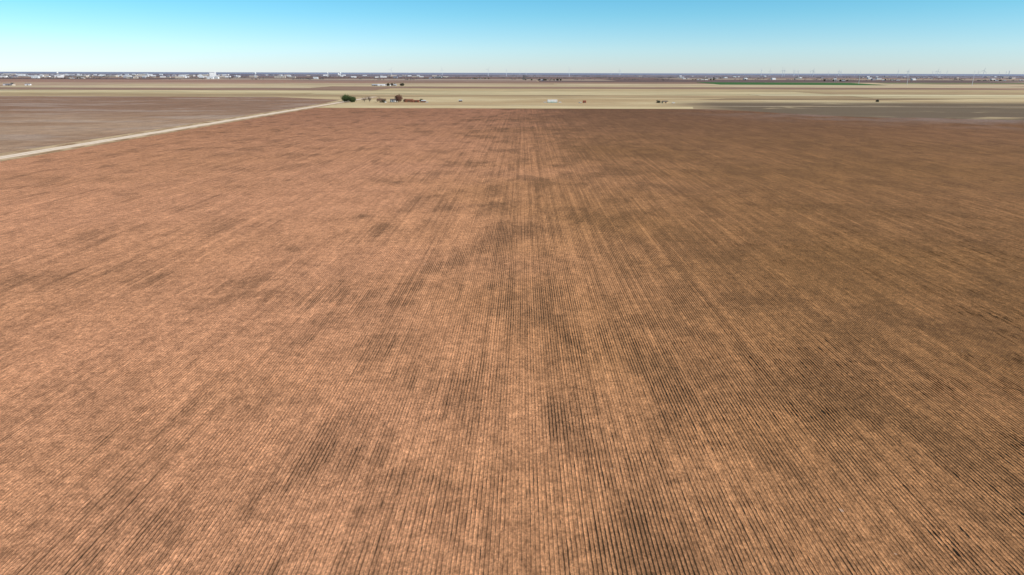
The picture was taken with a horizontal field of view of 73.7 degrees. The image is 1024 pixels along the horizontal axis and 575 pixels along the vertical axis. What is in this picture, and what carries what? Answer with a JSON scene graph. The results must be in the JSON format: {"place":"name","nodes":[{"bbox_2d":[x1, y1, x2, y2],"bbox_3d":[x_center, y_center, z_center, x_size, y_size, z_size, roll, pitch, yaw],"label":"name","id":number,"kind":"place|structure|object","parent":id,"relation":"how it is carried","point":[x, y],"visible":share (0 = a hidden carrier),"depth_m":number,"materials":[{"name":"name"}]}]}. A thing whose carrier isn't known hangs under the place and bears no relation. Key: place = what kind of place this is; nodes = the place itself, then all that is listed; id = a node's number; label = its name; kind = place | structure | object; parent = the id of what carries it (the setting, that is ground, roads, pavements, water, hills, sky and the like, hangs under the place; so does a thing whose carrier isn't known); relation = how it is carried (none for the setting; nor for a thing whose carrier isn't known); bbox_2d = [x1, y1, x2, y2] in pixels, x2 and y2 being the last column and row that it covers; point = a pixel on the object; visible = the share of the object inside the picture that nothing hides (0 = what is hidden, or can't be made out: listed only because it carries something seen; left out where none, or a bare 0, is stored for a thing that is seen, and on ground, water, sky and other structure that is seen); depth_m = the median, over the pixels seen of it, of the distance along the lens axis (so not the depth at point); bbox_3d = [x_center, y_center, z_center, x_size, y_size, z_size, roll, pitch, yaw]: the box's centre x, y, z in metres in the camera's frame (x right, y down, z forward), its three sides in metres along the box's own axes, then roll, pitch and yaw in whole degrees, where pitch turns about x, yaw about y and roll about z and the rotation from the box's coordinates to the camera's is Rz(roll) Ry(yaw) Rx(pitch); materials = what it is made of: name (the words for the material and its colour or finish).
{"place":"outdoors","nodes":[
{"label":"outdoors","id":0,"kind":"place"},
{"bbox_2d":[76,75,88,77],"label":"warehouse","id":1,"kind":"structure","parent":0,"point":[83,76],"depth_m":5860.41,"materials":[{"name":"white metal"}]},
{"bbox_2d":[0,96,336,152],"bbox_3d":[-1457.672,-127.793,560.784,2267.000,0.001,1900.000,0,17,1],"label":"fallow field","id":2,"kind":"structure","parent":0,"point":[28,122],"depth_m":852.79,"materials":[{"name":"soil"}]},
{"bbox_2d":[0,97,375,160],"bbox_3d":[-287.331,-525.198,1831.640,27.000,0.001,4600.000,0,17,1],"label":"dirt road","id":3,"kind":"structure","parent":0,"point":[33,152],"depth_m":558.87,"materials":[{"name":"beige soil"}]},
{"bbox_2d":[0,108,1023,168],"bbox_3d":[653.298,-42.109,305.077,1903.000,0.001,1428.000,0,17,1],"label":"ploughed field","id":4,"kind":"structure","parent":0,"point":[525,137],"depth_m":516.35,"materials":[{"name":"soil"}]},
{"bbox_2d":[0,165,1023,574],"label":"furrow stubble rows","id":5,"kind":"object","parent":4,"relation":"on","point":[466,371],"visible":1,"depth_m":119.65,"materials":[{"name":"soil"}]},
{"bbox_2d":[0,72,1023,161],"bbox_3d":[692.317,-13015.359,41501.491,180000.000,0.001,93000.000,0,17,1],"label":"ground","id":6,"kind":"structure","parent":0,"point":[991,108],"depth_m":1151.11,"materials":[{"name":"beige soil"}]},
{"bbox_2d":[340,94,349,101],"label":"evergreen tree","id":7,"kind":"object","parent":6,"relation":"on","point":[344,97],"visible":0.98,"depth_m":1186.27,"materials":[{"name":"green plant"}]},
{"bbox_2d":[348,96,355,101],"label":"evergreen tree","id":8,"kind":"object","parent":6,"relation":"on","point":[351,99],"visible":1,"depth_m":1182.23,"materials":[{"name":"green plant"}]},
{"bbox_2d":[394,94,402,101],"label":"russet tree","id":9,"kind":"object","parent":6,"relation":"on","point":[398,97],"visible":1,"depth_m":1186.54,"materials":[{"name":"brown plant"}]},
{"bbox_2d":[318,105,692,108],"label":"grass verge","id":10,"kind":"object","parent":6,"relation":"on","point":[390,106],"depth_m":1029.38,"materials":[{"name":"beige plant"}]},
{"bbox_2d":[0,72,1023,98],"bbox_3d":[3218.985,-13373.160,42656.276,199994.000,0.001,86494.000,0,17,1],"label":"distant farmland","id":11,"kind":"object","parent":6,"relation":"attached to","point":[605,86],"visible":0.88,"depth_m":2634.18,"materials":[{"name":"soil"}]},
{"bbox_2d":[0,73,1022,80],"bbox_3d":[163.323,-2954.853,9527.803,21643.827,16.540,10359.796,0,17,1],"label":"distant trees","id":12,"kind":"object","parent":11,"relation":"on","point":[523,78],"visible":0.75,"depth_m":6041.52,"materials":[{"name":"brown plant"}]},
{"bbox_2d":[702,98,958,99],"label":"weedy fallow strip","id":13,"kind":"object","parent":6,"relation":"attached to","point":[814,99],"visible":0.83,"depth_m":1370.95,"materials":[{"name":"brown plant"}]},
{"bbox_2d":[0,0,1023,73],"label":"sky","id":14,"kind":"structure","parent":0,"point":[337,36],"materials":[{"name":"blue"}]},
{"bbox_2d":[471,105,833,106],"bbox_3d":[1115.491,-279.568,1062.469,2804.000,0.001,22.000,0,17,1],"label":"farm road","id":15,"kind":"structure","parent":0,"point":[549,105],"depth_m":1079.33,"materials":[{"name":"beige soil"}]},
{"bbox_2d":[698,82,875,84],"bbox_3d":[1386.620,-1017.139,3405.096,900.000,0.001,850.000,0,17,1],"label":"green wheat field","id":16,"kind":"structure","parent":0,"point":[739,83],"depth_m":3388.77,"materials":[{"name":"green plant"}]},
{"bbox_2d":[886,83,1023,83],"bbox_3d":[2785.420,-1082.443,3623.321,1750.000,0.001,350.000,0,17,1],"label":"green wheat field","id":17,"kind":"structure","parent":0,"point":[954,83],"depth_m":3571.10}
]}

